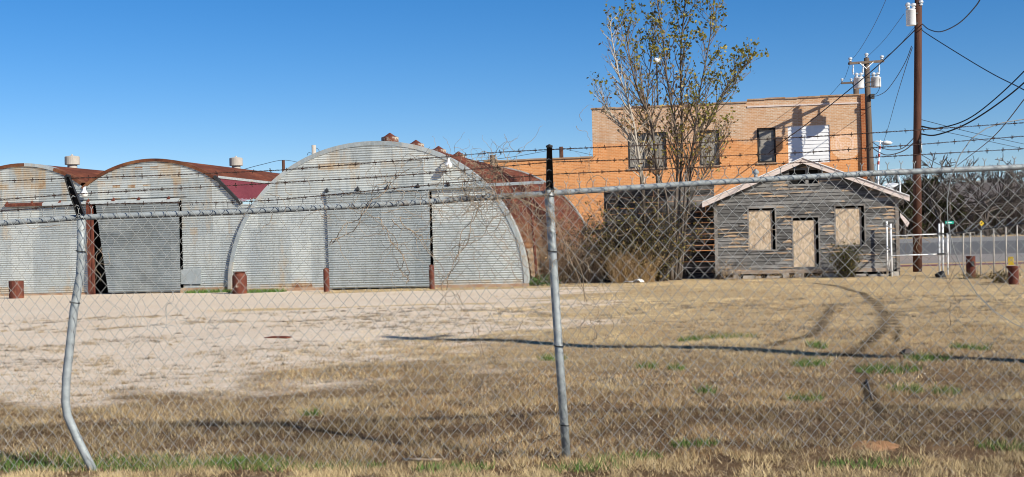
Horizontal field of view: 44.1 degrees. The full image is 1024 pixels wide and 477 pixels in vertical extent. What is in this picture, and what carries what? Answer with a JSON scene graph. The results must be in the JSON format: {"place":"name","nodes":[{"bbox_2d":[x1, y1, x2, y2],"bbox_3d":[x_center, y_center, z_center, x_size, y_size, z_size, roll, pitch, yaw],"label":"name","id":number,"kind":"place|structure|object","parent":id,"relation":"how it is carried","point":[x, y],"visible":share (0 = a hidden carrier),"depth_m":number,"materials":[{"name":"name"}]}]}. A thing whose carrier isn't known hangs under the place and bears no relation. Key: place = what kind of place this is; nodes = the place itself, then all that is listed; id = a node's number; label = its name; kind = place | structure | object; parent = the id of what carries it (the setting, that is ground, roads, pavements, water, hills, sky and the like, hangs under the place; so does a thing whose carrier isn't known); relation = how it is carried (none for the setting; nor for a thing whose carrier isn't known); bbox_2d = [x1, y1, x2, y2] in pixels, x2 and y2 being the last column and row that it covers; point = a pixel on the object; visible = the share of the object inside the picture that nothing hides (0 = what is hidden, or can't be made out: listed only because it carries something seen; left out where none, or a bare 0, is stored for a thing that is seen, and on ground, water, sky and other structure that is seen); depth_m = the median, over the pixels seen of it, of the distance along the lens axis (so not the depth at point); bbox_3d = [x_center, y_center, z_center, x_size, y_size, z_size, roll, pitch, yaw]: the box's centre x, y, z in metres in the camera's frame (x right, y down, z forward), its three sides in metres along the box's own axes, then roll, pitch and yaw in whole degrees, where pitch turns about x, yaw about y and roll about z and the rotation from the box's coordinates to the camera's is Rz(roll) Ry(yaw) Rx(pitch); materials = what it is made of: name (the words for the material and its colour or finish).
{"place":"outdoors","nodes":[
{"label":"outdoors","id":0,"kind":"place"},
{"bbox_2d":[0,233,1023,476],"bbox_3d":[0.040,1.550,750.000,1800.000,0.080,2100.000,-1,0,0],"label":"ground","id":1,"kind":"structure","parent":0,"point":[151,304],"depth_m":16.88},
{"bbox_2d":[8,281,23,298],"bbox_3d":[-16.386,1.740,41.748,0.470,0.674,0.463,-1,0,0],"label":"steel bollard","id":2,"kind":"object","parent":1,"relation":"on","point":[16,290],"visible":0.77,"depth_m":41.54,"materials":[{"name":"red metal"}]},
{"bbox_2d":[0,158,279,295],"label":"double barrel shed","id":3,"kind":"structure","parent":1,"relation":"on","point":[157,167],"depth_m":43.29,"materials":[{"name":"metal"}]},
{"bbox_2d":[64,154,79,167],"bbox_3d":[-16.503,-2.613,47.404,0.540,1.100,0.534,-1,0,0],"label":"pale roof vent","id":4,"kind":"object","parent":3,"relation":"on","point":[72,161],"visible":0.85,"depth_m":47.22,"materials":[{"name":"metal"}]},
{"bbox_2d":[81,186,87,196],"bbox_3d":[-14.686,-1.612,43.364,0.268,0.400,0.332,-1,0,-21],"label":"barn lamp","id":5,"kind":"object","parent":3,"relation":"attached to","point":[83,192],"visible":0.88,"depth_m":43.28,"materials":[{"name":"white metal"}]},
{"bbox_2d":[95,203,180,292],"bbox_3d":[-12.770,0.322,43.125,3.084,3.020,0.033,-1,0,11],"label":"leaning door","id":6,"kind":"structure","parent":3,"relation":"in","point":[129,234],"depth_m":43.10,"materials":[{"name":"grey metal"}]},
{"bbox_2d":[229,156,242,183],"bbox_3d":[-10.963,-2.735,50.198,0.520,1.100,0.515,-1,0,0],"label":"pale roof vent","id":7,"kind":"object","parent":3,"relation":"on","point":[235,162],"visible":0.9,"depth_m":50.01,"materials":[{"name":"metal"}]},
{"bbox_2d":[232,272,246,293],"bbox_3d":[-8.803,1.454,40.811,0.470,0.751,0.476,-1,0,0],"label":"rusty tank","id":8,"kind":"object","parent":1,"relation":"on","point":[239,287],"visible":0.85,"depth_m":40.62,"materials":[{"name":"metal"}]},
{"bbox_2d":[264,336,291,337],"bbox_3d":[-3.831,1.614,20.667,0.414,0.032,0.160,-1,0,18],"label":"iron strip","id":9,"kind":"object","parent":1,"relation":"on","point":[279,337],"visible":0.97,"depth_m":20.61,"materials":[{"name":"metal"}]},
{"bbox_2d":[312,145,315,153],"bbox_3d":[-9.653,-1.391,62.000,0.240,6.384,0.238,-1,0,0],"label":"mast pipe","id":10,"kind":"object","parent":1,"relation":"on","point":[313,149],"visible":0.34,"depth_m":61.91,"materials":[{"name":"metal"}]},
{"bbox_2d":[323,268,329,291],"bbox_3d":[-5.913,1.371,40.244,0.190,0.867,0.187,-1,0,0],"label":"steel bollard","id":11,"kind":"object","parent":1,"relation":"on","point":[325,278],"visible":0.84,"depth_m":40.16,"materials":[{"name":"red metal"}]},
{"bbox_2d":[228,141,591,291],"bbox_3d":[-2.692,-0.821,49.809,10.948,4.982,17.270,-1,0,11],"label":"quonset hut","id":12,"kind":"object","parent":1,"relation":"on","point":[363,152],"visible":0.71,"depth_m":41.54,"materials":[{"name":"metal"}]},
{"bbox_2d":[326,191,430,288],"bbox_3d":[-4.371,0.047,41.420,3.518,3.132,0.069,-1,0,11],"label":"sliding door","id":13,"kind":"structure","parent":12,"relation":"in","point":[374,243],"depth_m":41.40,"materials":[{"name":"grey metal"}]},
{"bbox_2d":[381,133,398,141],"bbox_3d":[-4.217,-3.200,43.691,0.600,0.910,0.594,-1,0,0],"label":"roof vent","id":14,"kind":"object","parent":12,"relation":"on","point":[389,137],"visible":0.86,"depth_m":43.47,"materials":[{"name":"brown metal"}]},
{"bbox_2d":[410,140,423,146],"bbox_3d":[-3.568,-3.217,47.028,0.600,0.910,0.594,-1,0,0],"label":"roof vent","id":15,"kind":"object","parent":12,"relation":"on","point":[416,142],"visible":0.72,"depth_m":46.85,"materials":[{"name":"brown metal"}]},
{"bbox_2d":[433,146,445,152],"bbox_3d":[-2.919,-3.234,50.366,0.600,0.910,0.594,-1,0,0],"label":"roof vent","id":16,"kind":"object","parent":12,"relation":"on","point":[438,148],"visible":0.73,"depth_m":50.18,"materials":[{"name":"brown metal"}]},
{"bbox_2d":[445,157,451,168],"bbox_3d":[-2.063,-2.447,40.807,0.268,0.400,0.332,-1,0,-21],"label":"barn lamp","id":17,"kind":"object","parent":12,"relation":"attached to","point":[449,163],"visible":0.88,"depth_m":40.71,"materials":[{"name":"white metal"}]},
{"bbox_2d":[453,151,465,157],"bbox_3d":[-2.270,-3.251,53.703,0.600,0.910,0.594,-1,0,0],"label":"roof vent","id":18,"kind":"object","parent":12,"relation":"on","point":[459,153],"visible":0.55,"depth_m":53.52,"materials":[{"name":"brown metal"}]},
{"bbox_2d":[402,458,441,460],"bbox_3d":[-0.633,1.557,8.888,0.289,0.022,0.027,-1,0,12],"label":"pale stick","id":19,"kind":"object","parent":1,"relation":"on","point":[423,459],"visible":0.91,"depth_m":8.88,"materials":[{"name":"beige wood"}]},
{"bbox_2d":[429,265,434,288],"bbox_3d":[-2.557,1.277,40.262,0.170,0.880,0.167,-1,0,0],"label":"steel bollard","id":20,"kind":"object","parent":1,"relation":"on","point":[431,278],"visible":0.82,"depth_m":40.19,"materials":[{"name":"red metal"}]},
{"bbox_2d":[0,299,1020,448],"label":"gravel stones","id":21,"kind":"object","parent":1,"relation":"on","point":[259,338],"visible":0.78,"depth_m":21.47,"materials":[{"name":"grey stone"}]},
{"bbox_2d":[0,272,1023,476],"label":"dry grass","id":22,"kind":"structure","parent":1,"relation":"on","point":[698,428],"depth_m":11.02,"materials":[{"name":"beige plant"}]},
{"bbox_2d":[0,121,1023,472],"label":"chain link fence","id":23,"kind":"object","parent":1,"relation":"on","point":[82,217],"visible":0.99,"depth_m":8.81,"materials":[{"name":"metal"}]},
{"bbox_2d":[26,105,964,451],"bbox_3d":[-0.129,0.287,8.800,6.580,2.405,0.127,-1,0,0],"label":"dead vine","id":24,"kind":"object","parent":23,"relation":"attached to","point":[490,199],"visible":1,"depth_m":8.79,"materials":[{"name":"brown plant"}]},
{"bbox_2d":[947,119,1023,327],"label":"loose wire","id":25,"kind":"object","parent":23,"relation":"attached to","point":[947,218],"visible":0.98,"depth_m":8.75,"materials":[{"name":"grey metal"}]},
{"bbox_2d":[0,293,1023,418],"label":"dry tufts","id":26,"kind":"object","parent":1,"relation":"on","point":[745,305],"visible":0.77,"depth_m":17.48,"materials":[{"name":"beige plant"}]},
{"bbox_2d":[529,174,537,281],"bbox_3d":[0.708,-0.290,41.050,0.217,3.647,0.089,-1,0,0],"label":"rusty post","id":27,"kind":"object","parent":1,"relation":"on","point":[533,239],"visible":0.67,"depth_m":41.01,"materials":[{"name":"metal"}]},
{"bbox_2d":[529,271,560,285],"bbox_3d":[0.964,1.345,40.901,1.446,0.631,1.320,-1,0,0],"label":"green weed","id":28,"kind":"object","parent":1,"relation":"on","point":[535,280],"visible":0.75,"depth_m":40.82,"materials":[{"name":"green plant"}]},
{"bbox_2d":[509,197,581,283],"bbox_3d":[0.998,0.018,42.683,2.388,3.016,3.323,-1,0,34],"label":"dead brush","id":29,"kind":"object","parent":1,"relation":"on","point":[541,256],"visible":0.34,"depth_m":42.72,"materials":[{"name":"brown plant"}]},
{"bbox_2d":[532,226,622,283],"bbox_3d":[2.231,0.532,42.075,3.310,1.931,3.155,-1,0,-22],"label":"dead brush","id":30,"kind":"object","parent":1,"relation":"on","point":[561,264],"visible":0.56,"depth_m":42.09,"materials":[{"name":"brown plant"}]},
{"bbox_2d":[537,205,640,281],"bbox_3d":[2.618,0.158,43.492,4.438,2.762,3.933,-1,0,29],"label":"tangled bush","id":31,"kind":"object","parent":1,"relation":"on","point":[582,237],"visible":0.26,"depth_m":43.12,"materials":[{"name":"brown plant"}]},
{"bbox_2d":[538,197,696,281],"bbox_3d":[3.247,0.061,42.736,4.689,2.851,5.040,-1,0,44],"label":"tangled bush","id":32,"kind":"object","parent":1,"relation":"on","point":[601,259],"visible":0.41,"depth_m":42.29,"materials":[{"name":"brown plant"}]},
{"bbox_2d":[586,1,653,251],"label":"pale tree","id":33,"kind":"object","parent":1,"relation":"on","point":[637,154],"visible":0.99,"depth_m":42.06,"materials":[{"name":"beige plant"}]},
{"bbox_2d":[590,241,674,282],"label":"dry weeds","id":34,"kind":"object","parent":1,"relation":"on","point":[618,265],"visible":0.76,"depth_m":41.27,"materials":[{"name":"plant"}]},
{"bbox_2d":[562,189,722,281],"bbox_3d":[4.562,-0.160,41.974,5.153,3.273,4.741,-1,0,30],"label":"tangled bush","id":35,"kind":"object","parent":1,"relation":"on","point":[666,267],"visible":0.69,"depth_m":41.66,"materials":[{"name":"brown plant"}]},
{"bbox_2d":[583,185,715,278],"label":"slatted shed","id":36,"kind":"structure","parent":1,"relation":"on","point":[704,267],"depth_m":43.46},
{"bbox_2d":[483,94,866,261],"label":"brick building","id":37,"kind":"structure","parent":1,"relation":"on","point":[773,117],"depth_m":60.92,"materials":[{"name":"brick"}]},
{"bbox_2d":[559,147,562,157],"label":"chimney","id":38,"kind":"object","parent":37,"relation":"on","point":[560,153],"visible":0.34,"depth_m":81.89,"materials":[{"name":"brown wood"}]},
{"bbox_2d":[627,132,667,169],"bbox_3d":[6.624,-4.271,61.808,2.007,1.827,0.170,-1,0,11],"label":"window","id":39,"kind":"structure","parent":37,"relation":"in","point":[630,164],"depth_m":61.82,"materials":[{"name":"glass"}]},
{"bbox_2d":[653,58,659,104],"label":"flood lamp","id":40,"kind":"object","parent":37,"relation":"on","point":[657,59],"visible":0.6,"depth_m":74.95,"materials":[{"name":"metal"}]},
{"bbox_2d":[699,130,720,166],"bbox_3d":[9.577,-4.355,61.234,1.084,1.792,0.170,-1,0,11],"label":"window","id":41,"kind":"structure","parent":37,"relation":"in","point":[717,164],"depth_m":61.28,"materials":[{"name":"glass"}]},
{"bbox_2d":[756,128,777,164],"bbox_3d":[12.245,-4.441,60.715,0.994,1.757,0.170,-1,0,11],"label":"window","id":42,"kind":"structure","parent":37,"relation":"in","point":[763,146],"depth_m":60.77,"materials":[{"name":"grey glass"}]},
{"bbox_2d":[607,0,768,279],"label":"slender tree","id":43,"kind":"object","parent":1,"relation":"on","point":[679,132],"visible":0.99,"depth_m":42.47,"materials":[{"name":"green plant"}]},
{"bbox_2d":[712,259,750,279],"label":"dry weeds","id":44,"kind":"object","parent":1,"relation":"on","point":[725,274],"visible":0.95,"depth_m":41.56,"materials":[{"name":"beige plant"}]},
{"bbox_2d":[748,264,836,279],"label":"dry weeds","id":45,"kind":"object","parent":1,"relation":"on","point":[758,273],"visible":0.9,"depth_m":41.47,"materials":[{"name":"beige plant"}]},
{"bbox_2d":[702,157,909,278],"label":"wooden house","id":46,"kind":"structure","parent":1,"relation":"on","point":[785,203],"depth_m":42.04,"materials":[{"name":"grey wood"}]},
{"bbox_2d":[753,169,758,176],"bbox_3d":[8.593,-1.969,44.469,0.240,0.972,0.240,-1,0,0],"label":"vent pipe","id":47,"kind":"object","parent":46,"relation":"on","point":[756,172],"visible":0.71,"depth_m":44.41,"materials":[{"name":"silver metal"}]},
{"bbox_2d":[747,206,777,251],"bbox_3d":[8.399,-0.318,42.407,1.015,1.487,0.340,-1,0,11],"label":"window","id":48,"kind":"structure","parent":46,"relation":"in","point":[767,223],"depth_m":42.34,"materials":[{"name":"beige wood"}]},
{"bbox_2d":[791,216,820,267],"bbox_3d":[9.807,0.112,42.142,0.919,1.729,0.326,-1,0,11],"label":"door","id":49,"kind":"structure","parent":46,"relation":"in","point":[803,226],"depth_m":42.08,"materials":[{"name":"beige wood"}]},
{"bbox_2d":[834,204,866,246],"bbox_3d":[11.198,-0.432,41.862,1.069,1.392,0.340,-1,0,11],"label":"window","id":50,"kind":"structure","parent":46,"relation":"in","point":[857,213],"depth_m":41.80,"materials":[{"name":"beige wood"}]},
{"bbox_2d":[884,183,898,188],"bbox_3d":[12.746,-1.706,42.417,0.480,0.342,0.465,-1,0,11],"label":"dish antenna","id":51,"kind":"object","parent":46,"relation":"on","point":[892,184],"visible":0.82,"depth_m":42.43,"materials":[{"name":"paint"}]},
{"bbox_2d":[891,169,900,191],"bbox_3d":[13.168,-1.905,42.946,0.680,0.968,0.658,-1,0,11],"label":"dish antenna","id":52,"kind":"object","parent":46,"relation":"on","point":[899,181],"visible":0.16,"depth_m":42.95,"materials":[{"name":"paint"}]},
{"bbox_2d":[821,239,866,277],"bbox_3d":[10.974,0.640,41.325,1.681,1.470,1.770,-1,0,0],"label":"evergreen bush","id":53,"kind":"object","parent":1,"relation":"on","point":[844,271],"visible":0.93,"depth_m":40.97,"materials":[{"name":"green plant"}]},
{"bbox_2d":[865,379,873,400],"bbox_3d":[3.430,1.450,12.116,0.027,0.027,1.529,-1,0,14],"label":"broken stick","id":54,"kind":"object","parent":1,"relation":"on","point":[869,389],"visible":0.91,"depth_m":12.04,"materials":[{"name":"grey wood"}]},
{"bbox_2d":[846,440,899,451],"bbox_3d":[2.525,1.464,8.779,0.572,0.110,0.409,-1,0,0],"label":"dirt mound","id":55,"kind":"object","parent":1,"relation":"on","point":[883,444],"visible":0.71,"depth_m":8.76,"materials":[{"name":"brown soil"}]},
{"bbox_2d":[881,175,912,210],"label":"bare tree","id":56,"kind":"object","parent":1,"relation":"on","point":[902,200],"visible":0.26,"depth_m":203.94,"materials":[{"name":"brown plant"}]},
{"bbox_2d":[899,348,914,354],"bbox_3d":[4.842,1.397,15.478,0.178,0.095,0.195,-1,0,-28],"label":"dark stone","id":57,"kind":"object","parent":1,"relation":"on","point":[906,350],"visible":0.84,"depth_m":15.44,"materials":[{"name":"grey stone"}]},
{"bbox_2d":[897,180,924,237],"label":"evergreen tree","id":58,"kind":"object","parent":1,"relation":"on","point":[908,212],"visible":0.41,"depth_m":205.12,"materials":[{"name":"green plant"}]},
{"bbox_2d":[886,221,936,276],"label":"pipe gate","id":59,"kind":"structure","parent":1,"relation":"on","point":[890,260],"depth_m":40.89,"materials":[{"name":"white metal"}]},
{"bbox_2d":[905,0,922,271],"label":"utility pole","id":60,"kind":"object","parent":1,"relation":"on","point":[914,15],"visible":0.97,"depth_m":44.58,"materials":[{"name":"brown wood"}]},
{"bbox_2d":[769,31,913,152],"bbox_3d":[13.555,-5.793,52.581,0.498,3.338,16.046,-1,0,-7],"label":"power cable","id":61,"kind":"object","parent":60,"relation":"attached to","point":[846,91],"visible":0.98,"depth_m":51.92,"materials":[{"name":"black rubber"}]},
{"bbox_2d":[872,139,912,149],"bbox_3d":[15.337,-3.883,51.261,0.163,0.998,13.291,-1,0,10],"label":"power cable","id":62,"kind":"object","parent":60,"relation":"attached to","point":[894,149],"visible":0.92,"depth_m":48.73,"materials":[{"name":"black rubber"}]},
{"bbox_2d":[873,143,912,155],"bbox_3d":[15.311,-3.698,51.266,0.222,0.870,13.291,-1,0,10],"label":"power cable","id":63,"kind":"object","parent":60,"relation":"attached to","point":[894,153],"visible":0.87,"depth_m":49.42,"materials":[{"name":"black rubber"}]},
{"bbox_2d":[883,47,912,142],"bbox_3d":[20.907,-7.023,69.293,0.096,0.289,51.209,-1,0,15],"label":"power cable","id":64,"kind":"object","parent":60,"relation":"attached to","point":[898,90],"visible":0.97,"depth_m":58.45,"materials":[{"name":"black rubber"}]},
{"bbox_2d":[922,0,979,31],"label":"power cable","id":65,"kind":"object","parent":60,"relation":"attached to","point":[954,25],"visible":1,"depth_m":36.73,"materials":[{"name":"black rubber"}]},
{"bbox_2d":[923,127,1018,147],"bbox_3d":[22.007,-4.333,57.566,0.835,0.376,29.826,-1,0,32],"label":"power cable","id":66,"kind":"object","parent":60,"relation":"attached to","point":[970,137],"visible":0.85,"depth_m":54.30,"materials":[{"name":"black rubber"}]},
{"bbox_2d":[921,82,1023,135],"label":"power cable","id":67,"kind":"object","parent":60,"relation":"attached to","point":[978,116],"visible":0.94,"depth_m":42.79,"materials":[{"name":"black rubber"}]},
{"bbox_2d":[921,71,1023,128],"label":"power cable","id":68,"kind":"object","parent":60,"relation":"attached to","point":[981,109],"visible":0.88,"depth_m":42.71,"materials":[{"name":"black rubber"}]},
{"bbox_2d":[921,28,1023,89],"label":"power cable","id":69,"kind":"object","parent":60,"relation":"attached to","point":[975,63],"visible":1,"depth_m":38.85,"materials":[{"name":"black rubber"}]},
{"bbox_2d":[923,120,1022,143],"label":"power cable","id":70,"kind":"object","parent":60,"relation":"attached to","point":[968,131],"visible":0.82,"depth_m":54.82,"materials":[{"name":"black rubber"}]},
{"bbox_2d":[874,174,977,235],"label":"bare tree","id":71,"kind":"object","parent":1,"relation":"on","point":[883,180],"visible":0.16,"depth_m":212.06,"materials":[{"name":"brown plant"}]},
{"bbox_2d":[912,175,943,236],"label":"evergreen tree","id":72,"kind":"object","parent":1,"relation":"on","point":[931,183],"visible":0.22,"depth_m":213.55,"materials":[{"name":"green plant"}]},
{"bbox_2d":[903,152,970,236],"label":"bare tree","id":73,"kind":"object","parent":1,"relation":"on","point":[929,192],"visible":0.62,"depth_m":206.50,"materials":[{"name":"brown plant"}]},
{"bbox_2d":[935,271,945,277],"bbox_3d":[13.284,1.105,39.133,0.340,0.200,0.319,-1,0,-22],"label":"rubber block","id":74,"kind":"object","parent":1,"relation":"on","point":[939,274],"depth_m":39.02,"materials":[{"name":"black rubber"}]},
{"bbox_2d":[907,232,974,238],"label":"guard rail","id":75,"kind":"object","parent":1,"relation":"on","point":[945,233],"visible":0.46,"depth_m":188.00,"materials":[{"name":"metal"}]},
{"bbox_2d":[937,223,948,274],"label":"gate posts","id":76,"kind":"object","parent":1,"relation":"on","point":[942,253],"visible":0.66,"depth_m":40.97,"materials":[{"name":"white metal"}]},
{"bbox_2d":[922,177,976,235],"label":"bare tree","id":77,"kind":"object","parent":1,"relation":"on","point":[970,186],"visible":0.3,"depth_m":214.23,"materials":[{"name":"brown plant"}]},
{"bbox_2d":[936,194,966,232],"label":"evergreen tree","id":78,"kind":"object","parent":1,"relation":"on","point":[952,207],"visible":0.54,"depth_m":212.40,"materials":[{"name":"green plant"}]},
{"bbox_2d":[899,181,1023,237],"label":"woodland","id":79,"kind":"object","parent":1,"relation":"on","point":[930,220],"visible":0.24,"depth_m":213.44,"materials":[{"name":"bare tree branches"},{"name":"bark"},{"name":"twigs"}]},
{"bbox_2d":[921,156,1001,235],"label":"bare tree","id":80,"kind":"object","parent":1,"relation":"on","point":[951,212],"visible":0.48,"depth_m":206.02,"materials":[{"name":"brown plant"}]},
{"bbox_2d":[966,256,975,277],"bbox_3d":[13.789,0.910,37.929,0.270,0.764,0.298,-1,0,0],"label":"steel bollard","id":81,"kind":"object","parent":1,"relation":"on","point":[969,266],"visible":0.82,"depth_m":37.83,"materials":[{"name":"metal"}]},
{"bbox_2d":[956,267,1000,278],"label":"dry weeds","id":82,"kind":"object","parent":1,"relation":"on","point":[977,276],"visible":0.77,"depth_m":37.38,"materials":[{"name":"beige plant"}]},
{"bbox_2d":[946,163,1023,236],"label":"bare tree","id":83,"kind":"object","parent":1,"relation":"on","point":[1013,201],"visible":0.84,"depth_m":189.00,"materials":[{"name":"brown plant"}]},
{"bbox_2d":[948,216,1023,276],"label":"boundary fence","id":84,"kind":"object","parent":1,"relation":"on","point":[995,227],"visible":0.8,"depth_m":38.59,"materials":[{"name":"metal"}]},
{"bbox_2d":[1008,257,1013,264],"bbox_3d":[14.598,0.653,36.950,0.150,0.240,0.024,-1,0,29],"label":"yellow plate","id":85,"kind":"object","parent":84,"relation":"attached to","point":[1010,262],"visible":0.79,"depth_m":36.94,"materials":[{"name":"yellow metal"}]},
{"bbox_2d":[953,158,1023,234],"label":"bare tree","id":86,"kind":"object","parent":1,"relation":"on","point":[1013,174],"visible":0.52,"depth_m":205.57,"materials":[{"name":"brown plant"}]},
{"bbox_2d":[989,269,1020,282],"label":"dry weeds","id":87,"kind":"object","parent":1,"relation":"on","point":[1003,275],"visible":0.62,"depth_m":34.32,"materials":[{"name":"brown plant"}]},
{"bbox_2d":[993,174,1023,234],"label":"bare tree","id":88,"kind":"object","parent":1,"relation":"on","point":[1008,194],"visible":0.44,"depth_m":213.77,"materials":[{"name":"brown plant"}]},
{"bbox_2d":[1006,266,1019,284],"bbox_3d":[13.176,1.013,33.174,0.351,0.590,0.346,-1,0,0],"label":"steel bollard","id":89,"kind":"object","parent":1,"relation":"on","point":[1012,280],"visible":0.84,"depth_m":33.06,"materials":[{"name":"red metal"}]},
{"bbox_2d":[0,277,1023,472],"bbox_3d":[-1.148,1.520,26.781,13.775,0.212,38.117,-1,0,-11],"label":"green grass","id":90,"kind":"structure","parent":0,"point":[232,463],"depth_m":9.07,"materials":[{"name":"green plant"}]},
{"bbox_2d":[0,0,1023,205],"label":"sky","id":91,"kind":"structure","parent":0,"point":[107,84],"materials":[{"name":"blue"}]},
{"bbox_2d":[569,253,1023,271],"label":"pale road","id":92,"kind":"structure","parent":0,"point":[988,258],"depth_m":62.17,"materials":[{"name":"grey asphalt"}]},
{"bbox_2d":[848,53,883,182],"bbox_3d":[16.364,-3.654,57.818,1.997,9.757,0.626,-1,0,-30],"label":"utility pole","id":93,"kind":"object","parent":92,"relation":"on","point":[874,81],"visible":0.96,"depth_m":57.88,"materials":[{"name":"brown wood"}]},
{"bbox_2d":[853,0,885,57],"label":"power cable","id":94,"kind":"object","parent":93,"relation":"attached to","point":[872,28],"visible":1,"depth_m":44.42,"materials":[{"name":"black rubber"}]},
{"bbox_2d":[877,46,911,95],"bbox_3d":[15.328,-6.504,51.196,0.112,0.670,13.417,-1,0,10],"label":"power cable","id":95,"kind":"object","parent":93,"relation":"attached to","point":[898,73],"visible":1,"depth_m":47.97,"materials":[{"name":"black rubber"}]},
{"bbox_2d":[945,221,953,253],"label":"street sign","id":96,"kind":"object","parent":92,"relation":"on","point":[950,222],"visible":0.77,"depth_m":70.00,"materials":[{"name":"metal"}]},
{"bbox_2d":[841,77,858,93],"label":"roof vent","id":97,"kind":"object","parent":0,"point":[855,91],"visible":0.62,"depth_m":76.95,"materials":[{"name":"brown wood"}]},
{"bbox_2d":[874,170,1023,206],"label":"hill","id":98,"kind":"structure","parent":0,"point":[987,185],"depth_m":407.96,"materials":[{"name":"grey plant"}]},
{"bbox_2d":[900,240,1023,255],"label":"road","id":99,"kind":"structure","parent":0,"point":[931,247],"depth_m":92.52,"materials":[{"name":"grey asphalt"}]},
{"bbox_2d":[873,140,892,183],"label":"street lamp","id":100,"kind":"object","parent":99,"relation":"on","point":[886,142],"visible":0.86,"depth_m":94.93,"materials":[{"name":"white metal"}]},
{"bbox_2d":[900,236,1023,242],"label":"road","id":101,"kind":"structure","parent":0,"point":[1009,238],"depth_m":151.86,"materials":[{"name":"grey asphalt"}]},
{"bbox_2d":[900,262,1023,266],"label":"brick path","id":102,"kind":"structure","parent":0,"point":[960,264],"depth_m":51.94,"materials":[{"name":"red brick"}]},
{"bbox_2d":[957,99,1023,165],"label":"power cable","id":103,"kind":"object","parent":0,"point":[997,132],"visible":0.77,"depth_m":49.91,"materials":[{"name":"grey rubber"}]}
]}

